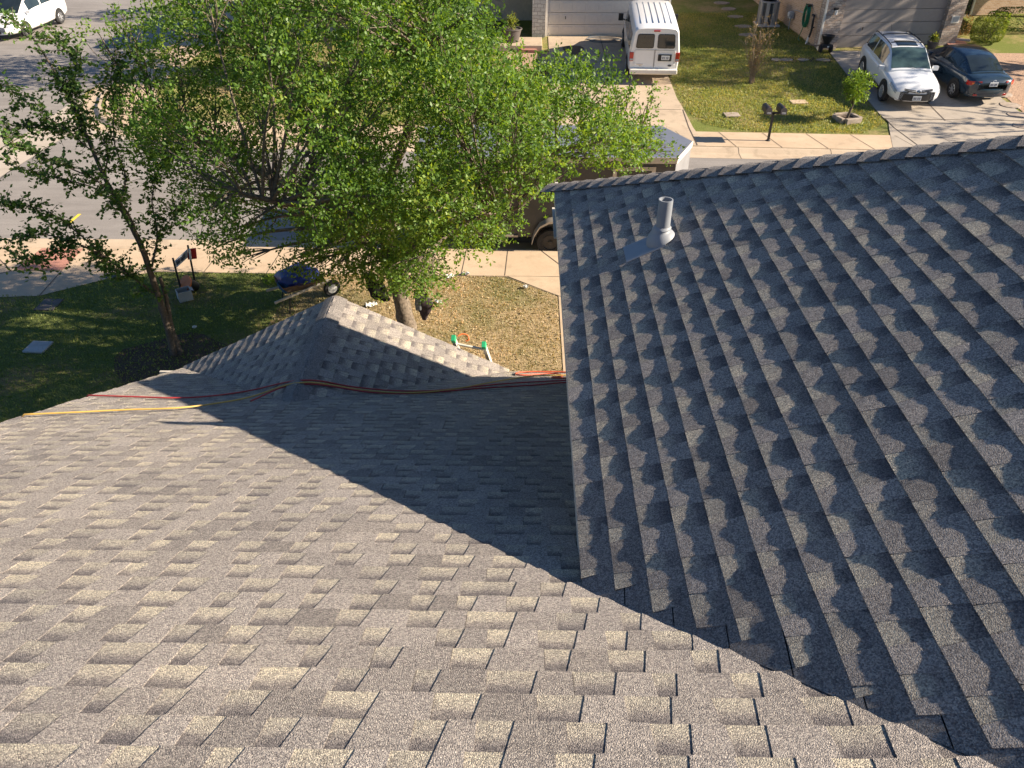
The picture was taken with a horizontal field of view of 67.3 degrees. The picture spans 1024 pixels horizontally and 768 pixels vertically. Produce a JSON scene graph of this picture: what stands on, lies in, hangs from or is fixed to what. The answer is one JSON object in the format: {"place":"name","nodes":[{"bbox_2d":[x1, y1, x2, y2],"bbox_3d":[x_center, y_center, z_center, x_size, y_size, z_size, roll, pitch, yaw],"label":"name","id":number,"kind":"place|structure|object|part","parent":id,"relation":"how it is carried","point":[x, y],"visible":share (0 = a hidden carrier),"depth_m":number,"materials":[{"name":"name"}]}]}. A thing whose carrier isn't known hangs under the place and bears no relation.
{"place":"outdoors","nodes":[
{"label":"outdoors","id":0,"kind":"place"},
{"bbox_2d":[0,245,558,296],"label":"sidewalk","id":1,"kind":"structure","parent":0,"point":[519,263],"depth_m":18.50,"materials":[{"name":"concrete"}]},
{"bbox_2d":[17,248,83,269],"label":"tactile paving","id":2,"kind":"structure","parent":1,"relation":"on","point":[58,264],"depth_m":18.57,"materials":[{"name":"concrete"}]},
{"bbox_2d":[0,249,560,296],"bbox_3d":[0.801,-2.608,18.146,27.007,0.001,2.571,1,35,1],"label":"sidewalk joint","id":3,"kind":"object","parent":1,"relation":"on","point":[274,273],"visible":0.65,"depth_m":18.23,"materials":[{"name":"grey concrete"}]},
{"bbox_2d":[0,271,562,422],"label":"lawn","id":4,"kind":"structure","parent":0,"point":[203,321],"depth_m":16.34,"materials":[{"name":"green plant"}]},
{"bbox_2d":[22,341,53,352],"bbox_3d":[-9.564,-0.745,15.523,0.420,0.050,0.400,2,35,3],"label":"valve cover","id":5,"kind":"object","parent":4,"relation":"on","point":[35,346],"visible":1,"depth_m":15.49,"materials":[{"name":"grey concrete"}]},
{"bbox_2d":[34,299,63,310],"bbox_3d":[-10.202,-1.748,16.943,0.420,0.030,0.500,1,35,1],"label":"valve cover","id":6,"kind":"object","parent":4,"relation":"on","point":[44,303],"visible":1,"depth_m":16.92,"materials":[{"name":"grey concrete"}]},
{"bbox_2d":[114,332,227,385],"bbox_3d":[-4.899,-0.395,15.046,5.967,0.001,2.297,1,35,1],"label":"mulch bed","id":7,"kind":"object","parent":4,"relation":"on","point":[145,362],"visible":0.25,"depth_m":15.26,"materials":[{"name":"brown soil"}]},
{"bbox_2d":[0,3,203,355],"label":"tree","id":8,"kind":"object","parent":7,"relation":"on","point":[72,85],"visible":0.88,"depth_m":13.14,"materials":[{"name":"green plant"}]},
{"bbox_2d":[172,245,196,287],"bbox_3d":[-7.255,-2.583,17.209,0.554,1.076,0.126,-15,38,-20],"label":"yard sign","id":9,"kind":"object","parent":4,"relation":"on","point":[190,254],"visible":0.98,"depth_m":17.06,"materials":[{"name":"black plastic"}]},
{"bbox_2d":[175,286,193,302],"bbox_3d":[-7.262,-2.003,17.107,0.346,0.246,0.252,-21,40,-27],"label":"box","id":10,"kind":"object","parent":4,"relation":"on","point":[183,294],"visible":1,"depth_m":17.04,"materials":[{"name":"grey concrete"}]},
{"bbox_2d":[180,275,199,290],"bbox_3d":[-7.261,-2.239,17.388,0.370,0.364,0.320,22,3,28],"label":"plant pot","id":11,"kind":"object","parent":4,"relation":"on","point":[187,280],"visible":0.92,"depth_m":17.27,"materials":[{"name":"black plastic"}]},
{"bbox_2d":[256,270,277,285],"bbox_3d":[-5.374,-2.338,17.746,0.938,0.370,0.808,25,42,31],"label":"weed","id":12,"kind":"object","parent":4,"relation":"on","point":[272,280],"visible":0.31,"depth_m":17.77,"materials":[{"name":"green plant"}]},
{"bbox_2d":[266,275,339,313],"bbox_3d":[-4.535,-2.075,16.887,1.566,0.623,0.752,-19,39,-24],"label":"wheelbarrow","id":13,"kind":"object","parent":4,"relation":"on","point":[333,289],"visible":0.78,"depth_m":16.65,"materials":[{"name":"metal"}]},
{"bbox_2d":[277,281,290,292],"bbox_3d":[-4.824,-2.155,16.617,0.507,0.381,0.365,1,35,1],"label":"bundle","id":14,"kind":"object","parent":13,"relation":"hanging from","point":[284,286],"visible":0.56,"depth_m":16.52,"materials":[{"name":"blue plastic"}]},
{"bbox_2d":[274,262,318,286],"bbox_3d":[-4.672,-2.377,16.706,1.014,0.400,0.780,1,35,1],"label":"tarpaulin","id":15,"kind":"object","parent":13,"relation":"on","point":[288,280],"visible":0.58,"depth_m":16.46,"materials":[{"name":"blue plastic"}]},
{"bbox_2d":[366,301,377,306],"bbox_3d":[-3.087,-1.755,16.880,0.253,0.073,0.161,-15,38,-20],"label":"scrap","id":16,"kind":"object","parent":4,"relation":"on","point":[370,303],"visible":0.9,"depth_m":16.87,"materials":[{"name":"white paper"}]},
{"bbox_2d":[72,0,685,329],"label":"oak tree","id":17,"kind":"object","parent":4,"relation":"on","point":[372,189],"visible":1,"depth_m":11.72,"materials":[{"name":"green plant"}]},
{"bbox_2d":[363,272,390,300],"bbox_3d":[-2.504,-1.802,14.218,0.496,0.553,0.166,7,36,10],"label":"shrub","id":18,"kind":"object","parent":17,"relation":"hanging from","point":[371,290],"visible":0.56,"depth_m":14.21,"materials":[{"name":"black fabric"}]},
{"bbox_2d":[414,293,420,310],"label":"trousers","id":19,"kind":"object","parent":17,"relation":"hanging from","point":[417,304],"visible":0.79,"depth_m":14.20,"materials":[{"name":"grey fabric"}]},
{"bbox_2d":[414,290,432,319],"bbox_3d":[-1.641,-1.464,14.339,0.347,0.642,0.144,1,35,1],"label":"jacket","id":20,"kind":"object","parent":17,"relation":"hanging from","point":[424,311],"visible":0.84,"depth_m":14.31,"materials":[{"name":"fabric"}]},
{"bbox_2d":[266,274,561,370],"bbox_3d":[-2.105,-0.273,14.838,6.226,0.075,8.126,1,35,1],"label":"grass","id":21,"kind":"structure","parent":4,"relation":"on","point":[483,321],"depth_m":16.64,"materials":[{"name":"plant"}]},
{"bbox_2d":[451,335,491,361],"bbox_3d":[-0.241,0.412,11.182,0.420,3.160,1.452,22,41,28],"label":"ladder","id":22,"kind":"object","parent":4,"relation":"on","point":[484,348],"visible":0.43,"depth_m":9.99,"materials":[{"name":"metal"}]},
{"bbox_2d":[457,333,469,341],"bbox_3d":[-0.631,-0.606,10.028,0.157,0.103,0.065,1,35,1],"label":"strap","id":23,"kind":"object","parent":22,"relation":"attached to","point":[467,335],"visible":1,"depth_m":10.02,"materials":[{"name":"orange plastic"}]},
{"bbox_2d":[0,135,1023,767],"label":"house","id":24,"kind":"structure","parent":4,"relation":"on","point":[740,485],"depth_m":3.40,"materials":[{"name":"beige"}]},
{"bbox_2d":[21,374,565,416],"bbox_3d":[-1.717,0.256,8.247,5.926,1.608,0.538,-15,38,-20],"label":"air hose","id":25,"kind":"object","parent":24,"relation":"on","point":[24,414],"visible":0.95,"depth_m":7.83,"materials":[{"name":"rubber"}]},
{"bbox_2d":[86,379,565,401],"bbox_3d":[-1.706,0.546,8.591,5.512,1.712,0.667,-8,36,-11],"label":"air hose","id":26,"kind":"object","parent":24,"relation":"on","point":[472,388],"visible":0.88,"depth_m":8.24,"materials":[{"name":"red rubber"}]},
{"bbox_2d":[515,371,565,378],"bbox_3d":[0.497,-0.116,9.698,0.925,0.273,0.527,1,35,1],"label":"air hose","id":27,"kind":"object","parent":24,"relation":"on","point":[554,377],"visible":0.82,"depth_m":9.77,"materials":[{"name":"orange rubber"}]},
{"bbox_2d":[77,1,562,359],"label":"ground","id":28,"kind":"structure","parent":0,"point":[188,34],"depth_m":31.55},
{"bbox_2d":[0,0,766,242],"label":"road","id":29,"kind":"structure","parent":0,"point":[18,62],"depth_m":24.73,"materials":[{"name":"grey asphalt"}]},
{"bbox_2d":[0,0,66,36],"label":"minivan","id":30,"kind":"object","parent":29,"relation":"on","point":[34,13],"visible":0.72,"depth_m":38.66,"materials":[{"name":"white paint"}]},
{"bbox_3d":[-24.137,-19.197,38.625,0.128,0.596,1.051,3,37,4],"label":"front window","id":31,"kind":"part","parent":30,"relation":"part of","materials":[{"name":"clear glass"}]},
{"bbox_2d":[0,99,132,176],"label":"gutter","id":32,"kind":"object","parent":29,"relation":"on","point":[22,156],"visible":0.2,"depth_m":26.32,"materials":[{"name":"concrete"}]},
{"bbox_2d":[0,238,557,251],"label":"curb","id":33,"kind":"structure","parent":29,"relation":"on","point":[521,246],"depth_m":19.72,"materials":[{"name":"concrete"}]},
{"bbox_2d":[80,0,866,159],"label":"curb","id":34,"kind":"structure","parent":29,"relation":"on","point":[739,153],"depth_m":25.42,"materials":[{"name":"concrete"}]},
{"bbox_2d":[414,125,692,250],"bbox_3d":[1.558,-4.936,19.537,7.885,2.453,2.660,1,35,1],"label":"cargo trailer","id":35,"kind":"object","parent":29,"relation":"on","point":[540,227],"visible":0.29,"depth_m":18.65,"materials":[{"name":"metal"}]},
{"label":"side door","id":36,"kind":"part","parent":35,"relation":"part of","materials":[{"name":"beige metal"}]},
{"bbox_2d":[106,1,892,149],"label":"sidewalk","id":37,"kind":"structure","parent":0,"point":[797,140],"depth_m":26.39,"materials":[{"name":"concrete"}]},
{"bbox_2d":[295,125,949,148],"bbox_3d":[10.348,-8.253,26.082,39.408,0.008,1.530,2,35,3],"label":"sidewalk joint","id":38,"kind":"object","parent":37,"relation":"on","point":[781,146],"visible":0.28,"depth_m":26.11,"materials":[{"name":"grey concrete"}]},
{"bbox_2d":[762,103,786,140],"bbox_3d":[8.702,-8.725,25.760,0.691,1.200,0.621,1,35,1],"label":"mailbox post","id":39,"kind":"object","parent":37,"relation":"on","point":[781,109],"visible":1,"depth_m":25.50,"materials":[{"name":"black plastic"}]},
{"bbox_2d":[509,276,565,370],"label":"driveway","id":40,"kind":"structure","parent":0,"point":[550,284],"depth_m":17.70,"materials":[{"name":"concrete"}]},
{"bbox_2d":[102,0,1023,149],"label":"lot","id":41,"kind":"structure","parent":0,"point":[1011,42],"depth_m":31.68,"materials":[{"name":"green plant"}]},
{"bbox_2d":[190,0,304,57],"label":"tree","id":42,"kind":"object","parent":41,"relation":"on","point":[244,16],"visible":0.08,"depth_m":30.73,"materials":[{"name":"green plant"}]},
{"bbox_2d":[292,5,335,73],"bbox_3d":[-7.450,-14.252,31.073,2.649,3.474,1.811,28,44,34],"label":"bare tree","id":43,"kind":"object","parent":41,"relation":"on","point":[330,47],"visible":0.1,"depth_m":30.94,"materials":[{"name":"plant"}]},
{"bbox_2d":[329,0,415,75],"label":"tree","id":44,"kind":"object","parent":41,"relation":"on","point":[365,18],"visible":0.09,"depth_m":29.81,"materials":[{"name":"green plant"}]},
{"bbox_2d":[458,8,495,43],"bbox_3d":[-1.595,-15.945,34.338,1.793,1.471,1.493,1,35,1],"label":"shrub","id":45,"kind":"object","parent":41,"relation":"on","point":[479,11],"visible":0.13,"depth_m":34.12,"materials":[{"name":"green plant"}]},
{"bbox_2d":[293,0,670,51],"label":"house","id":46,"kind":"structure","parent":41,"relation":"on","point":[573,17],"depth_m":35.05,"materials":[{"name":"beige brick"}]},
{"bbox_2d":[501,10,521,42],"bbox_3d":[-0.034,-15.775,33.883,0.975,1.284,0.975,1,35,1],"label":"potted plant","id":47,"kind":"object","parent":46,"relation":"on","point":[514,30],"visible":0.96,"depth_m":33.78,"materials":[{"name":"green plant"}]},
{"bbox_2d":[547,0,630,35],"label":"garage door","id":48,"kind":"structure","parent":46,"relation":"in","point":[604,14],"depth_m":35.00,"materials":[{"name":"beige metal"}]},
{"bbox_2d":[714,1,729,4],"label":"stepping stone","id":49,"kind":"object","parent":41,"relation":"on","point":[720,3],"visible":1,"depth_m":39.54,"materials":[{"name":"grey stone"}]},
{"bbox_2d":[721,7,735,10],"bbox_3d":[10.915,-18.899,38.754,0.748,0.065,0.495,1,41,1],"label":"stepping stone","id":50,"kind":"object","parent":41,"relation":"on","point":[728,8],"visible":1,"depth_m":38.70,"materials":[{"name":"grey stone"}]},
{"bbox_2d":[723,112,739,117],"bbox_3d":[8.054,-9.860,28.182,0.550,0.060,0.400,-3,40,-4],"label":"meter cover","id":51,"kind":"object","parent":41,"relation":"on","point":[733,114],"visible":1,"depth_m":28.13,"materials":[{"name":"beige concrete"}]},
{"bbox_2d":[727,15,742,18],"bbox_3d":[10.964,-17.986,37.687,0.791,0.065,0.504,1,41,1],"label":"stepping stone","id":52,"kind":"object","parent":41,"relation":"on","point":[736,16],"visible":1,"depth_m":37.63,"materials":[{"name":"grey stone"}]},
{"bbox_2d":[734,25,751,28],"bbox_3d":[10.960,-16.935,36.457,0.792,0.065,0.502,1,41,1],"label":"stepping stone","id":53,"kind":"object","parent":41,"relation":"on","point":[744,26],"visible":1,"depth_m":36.38,"materials":[{"name":"grey stone"}]},
{"bbox_2d":[739,33,756,36],"bbox_3d":[10.877,-16.083,35.462,0.871,0.065,0.521,1,41,1],"label":"stepping stone","id":54,"kind":"object","parent":41,"relation":"on","point":[744,34],"visible":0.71,"depth_m":35.44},
{"bbox_2d":[738,14,782,83],"bbox_3d":[9.521,-12.988,29.875,1.322,2.572,1.369,-15,38,-21],"label":"bare shrub","id":55,"kind":"object","parent":41,"relation":"on","point":[757,52],"visible":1,"depth_m":29.93,"materials":[{"name":"brown plant"}]},
{"bbox_2d":[501,52,1023,111],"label":"gravel bed","id":56,"kind":"object","parent":41,"relation":"on","point":[1012,65],"visible":0.26,"depth_m":32.15,"materials":[{"name":"beige gravel"}]},
{"bbox_2d":[518,48,536,51],"bbox_3d":[0.681,-14.705,33.800,0.858,0.120,0.658,1,35,1],"label":"flagstone","id":57,"kind":"object","parent":56,"relation":"on","point":[529,49],"visible":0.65,"depth_m":33.55,"materials":[{"name":"stone"}]},
{"bbox_2d":[1000,92,1012,97],"bbox_3d":[18.915,-11.159,29.685,0.769,0.065,0.584,1,41,1],"label":"stepping stone","id":58,"kind":"object","parent":56,"relation":"on","point":[1008,94],"visible":0.44,"depth_m":29.55,"materials":[{"name":"beige stone"}]},
{"bbox_2d":[753,0,779,26],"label":"air conditioner","id":59,"kind":"object","parent":41,"relation":"on","point":[769,8],"visible":0.98,"depth_m":36.09,"materials":[{"name":"grey metal"}]},
{"bbox_2d":[670,12,884,132],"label":"grass","id":60,"kind":"structure","parent":41,"relation":"on","point":[736,41],"depth_m":31.11,"materials":[{"name":"green plant"}]},
{"bbox_2d":[789,100,807,104],"bbox_3d":[10.850,-10.676,29.129,0.620,0.060,0.360,-3,40,-4],"label":"meter cover","id":61,"kind":"object","parent":41,"relation":"on","point":[796,101],"visible":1,"depth_m":29.09,"materials":[{"name":"concrete"}]},
{"bbox_2d":[806,34,834,52],"bbox_3d":[13.381,-14.761,33.376,1.098,0.697,0.560,1,35,1],"label":"spreader","id":62,"kind":"object","parent":41,"relation":"on","point":[827,39],"visible":1,"depth_m":33.30,"materials":[{"name":"black plastic"}]},
{"bbox_2d":[832,112,862,124],"bbox_3d":[12.113,-9.605,27.813,0.860,0.200,0.860,-9,36,-12],"label":"planter","id":63,"kind":"object","parent":41,"relation":"on","point":[841,118],"visible":0.87,"depth_m":27.62,"materials":[{"name":"beige stone"}]},
{"bbox_2d":[842,67,876,117],"bbox_3d":[12.183,-10.263,27.264,1.132,1.732,1.220,-17,39,-23],"label":"citrus tree","id":64,"kind":"object","parent":63,"relation":"in","point":[855,89],"visible":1,"depth_m":27.03,"materials":[{"name":"green plant"}]},
{"bbox_2d":[754,0,1023,50],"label":"brick house","id":65,"kind":"structure","parent":41,"relation":"on","point":[855,23],"depth_m":33.76,"materials":[{"name":"brown brick"}]},
{"bbox_2d":[787,10,802,28],"bbox_3d":[13.020,-16.734,35.445,0.250,0.916,1.330,-4,36,-5],"label":"meter","id":66,"kind":"object","parent":65,"relation":"attached to","point":[790,14],"visible":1,"depth_m":35.71,"materials":[{"name":"grey metal"}]},
{"bbox_2d":[798,3,811,40],"bbox_3d":[13.078,-16.238,34.466,0.335,1.506,0.566,-4,36,-5],"label":"garden hose","id":67,"kind":"object","parent":65,"relation":"attached to","point":[805,22],"visible":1,"depth_m":34.30,"materials":[{"name":"green plastic"}]},
{"bbox_2d":[805,14,814,43],"bbox_3d":[13.211,-15.697,34.059,0.198,1.220,0.405,-1,35,-1],"label":"drainpipe","id":68,"kind":"object","parent":65,"relation":"attached to","point":[812,27],"visible":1,"depth_m":33.96,"materials":[{"name":"black plastic"}]},
{"bbox_2d":[836,0,947,47],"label":"garage door","id":69,"kind":"structure","parent":65,"relation":"in","point":[858,15],"depth_m":33.65,"materials":[{"name":"beige metal"}]},
{"bbox_2d":[950,16,959,22],"bbox_3d":[19.440,-15.978,33.715,0.360,0.300,0.051,-4,36,-5],"label":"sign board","id":70,"kind":"object","parent":65,"relation":"attached to","point":[954,19],"visible":1,"depth_m":33.70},
{"bbox_2d":[964,0,975,15],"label":"window","id":71,"kind":"structure","parent":65,"relation":"in","point":[969,9],"depth_m":37.61,"materials":[{"name":"white glass"}]},
{"bbox_2d":[927,31,939,48],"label":"potted plant","id":72,"kind":"object","parent":41,"relation":"on","point":[932,42],"visible":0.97,"depth_m":33.57,"materials":[{"name":"green plant"}]},
{"bbox_2d":[947,38,970,44],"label":"paving slab","id":73,"kind":"structure","parent":41,"relation":"on","point":[961,40],"depth_m":34.42,"materials":[{"name":"grey concrete"}]},
{"bbox_2d":[958,14,973,34],"bbox_3d":[20.472,-16.471,35.188,1.032,0.943,0.946,1,35,1],"label":"shrub","id":74,"kind":"object","parent":41,"relation":"on","point":[970,20],"visible":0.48,"depth_m":35.14,"materials":[{"name":"green plant"}]},
{"bbox_2d":[969,16,1007,43],"bbox_3d":[21.252,-15.801,34.306,1.320,1.092,1.093,1,35,1],"label":"hedge","id":75,"kind":"object","parent":41,"relation":"on","point":[986,38],"visible":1,"depth_m":34.18,"materials":[{"name":"green plant"}]},
{"bbox_2d":[983,9,1011,33],"bbox_3d":[22.316,-16.655,35.376,0.955,0.986,0.853,1,35,1],"label":"shrub","id":76,"kind":"object","parent":41,"relation":"on","point":[1001,12],"visible":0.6,"depth_m":35.23,"materials":[{"name":"green plant"}]},
{"bbox_2d":[992,6,1023,31],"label":"hedge","id":77,"kind":"object","parent":41,"relation":"on","point":[1003,8],"visible":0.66,"depth_m":35.48,"materials":[{"name":"green plant"}]},
{"bbox_2d":[1000,102,1020,108],"bbox_3d":[18.688,-10.450,28.856,0.732,0.065,0.606,1,41,1],"label":"stepping stone","id":78,"kind":"object","parent":41,"relation":"on","point":[1011,105],"visible":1,"depth_m":28.77,"materials":[{"name":"beige stone"}]},
{"bbox_2d":[547,36,705,145],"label":"van driveway","id":79,"kind":"structure","parent":0,"point":[675,121],"depth_m":30.42,"materials":[{"name":"concrete"}]},
{"bbox_2d":[563,46,583,54],"bbox_3d":[2.703,-14.678,33.810,0.946,0.115,1.280,1,35,1],"label":"oil stain","id":80,"kind":"object","parent":79,"relation":"on","point":[575,50],"visible":0.81,"depth_m":33.88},
{"bbox_2d":[586,36,621,41],"bbox_3d":[4.276,-15.686,34.965,1.798,0.114,0.906,1,35,1],"label":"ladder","id":81,"kind":"object","parent":79,"relation":"on","point":[606,37],"visible":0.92,"depth_m":34.96,"materials":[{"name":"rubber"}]},
{"bbox_2d":[559,39,716,144],"bbox_3d":[4.524,-11.982,30.519,5.958,0.936,12.407,1,35,1],"label":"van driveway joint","id":82,"kind":"object","parent":79,"relation":"on","point":[675,109],"visible":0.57,"depth_m":28.45,"materials":[{"name":"grey concrete"}]},
{"bbox_2d":[618,0,679,74],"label":"van","id":83,"kind":"object","parent":79,"relation":"on","point":[650,41],"visible":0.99,"depth_m":30.09,"materials":[{"name":"white paint"}]},
{"bbox_3d":[4.724,-14.268,31.050,0.086,0.570,1.133,2,40,3],"label":"side window","id":84,"kind":"part","parent":83,"relation":"part of","materials":[{"name":"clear glass"}]},
{"bbox_3d":[4.659,-13.592,30.260,0.091,0.566,0.680,2,40,3],"label":"side window","id":85,"kind":"part","parent":83,"relation":"part of","materials":[{"name":"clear glass"}]},
{"bbox_3d":[5.162,-12.962,29.852,0.782,1.310,0.044,2,40,3],"label":"rear door","id":86,"kind":"part","parent":83,"relation":"part of","materials":[{"name":"white paint"}]},
{"bbox_3d":[5.960,-12.932,29.806,0.782,1.310,0.044,2,40,3],"label":"rear door","id":87,"kind":"part","parent":83,"relation":"part of","materials":[{"name":"white paint"}]},
{"bbox_2d":[768,57,834,61],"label":"path","id":88,"kind":"structure","parent":0,"point":[804,61],"depth_m":32.96,"materials":[{"name":"grey concrete"}]},
{"bbox_2d":[831,51,1023,146],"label":"brick house driveway","id":89,"kind":"structure","parent":0,"point":[918,123],"depth_m":28.02,"materials":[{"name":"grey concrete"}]},
{"bbox_2d":[858,24,939,101],"bbox_3d":[14.947,-12.273,29.580,2.180,1.824,4.684,2,40,3],"label":"parked car","id":90,"kind":"object","parent":89,"relation":"on","point":[898,63],"visible":0.99,"depth_m":28.81,"materials":[{"name":"paint"}]},
{"bbox_3d":[14.280,-13.512,30.342,0.177,0.498,0.801,2,40,3],"label":"side window","id":91,"kind":"part","parent":90,"relation":"part of","materials":[{"name":"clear glass"}]},
{"bbox_3d":[14.195,-12.790,29.519,0.153,0.538,1.236,2,40,3],"label":"front window","id":92,"kind":"part","parent":90,"relation":"part of","materials":[{"name":"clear glass"}]},
{"bbox_2d":[927,44,1013,97],"bbox_3d":[17.552,-12.401,29.983,2.090,1.485,4.640,-2,40,-3],"label":"parked car","id":93,"kind":"object","parent":89,"relation":"on","point":[973,70],"visible":0.82,"depth_m":28.80,"materials":[{"name":"blue paint"}]},
{"bbox_3d":[16.828,-12.813,29.753,0.156,0.373,0.703,-2,40,-3],"label":"front window","id":94,"kind":"part","parent":93,"relation":"part of","materials":[{"name":"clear glass"}]},
{"bbox_3d":[16.881,-12.320,29.159,0.160,0.343,0.688,-2,40,-3],"label":"side window","id":95,"kind":"part","parent":93,"relation":"part of","materials":[{"name":"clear glass"}]},
{"bbox_3d":[17.635,-11.996,28.733,1.249,0.358,0.773,-2,40,-3],"label":"rear window","id":96,"kind":"part","parent":93,"relation":"part of","materials":[{"name":"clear glass"}]},
{"bbox_2d":[1007,111,1023,117],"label":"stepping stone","id":97,"kind":"object","parent":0,"point":[1018,114],"visible":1,"depth_m":28.10,"materials":[{"name":"beige stone"}]},
{"bbox_2d":[1013,122,1023,128],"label":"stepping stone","id":98,"kind":"object","parent":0,"point":[1019,124],"visible":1,"depth_m":27.36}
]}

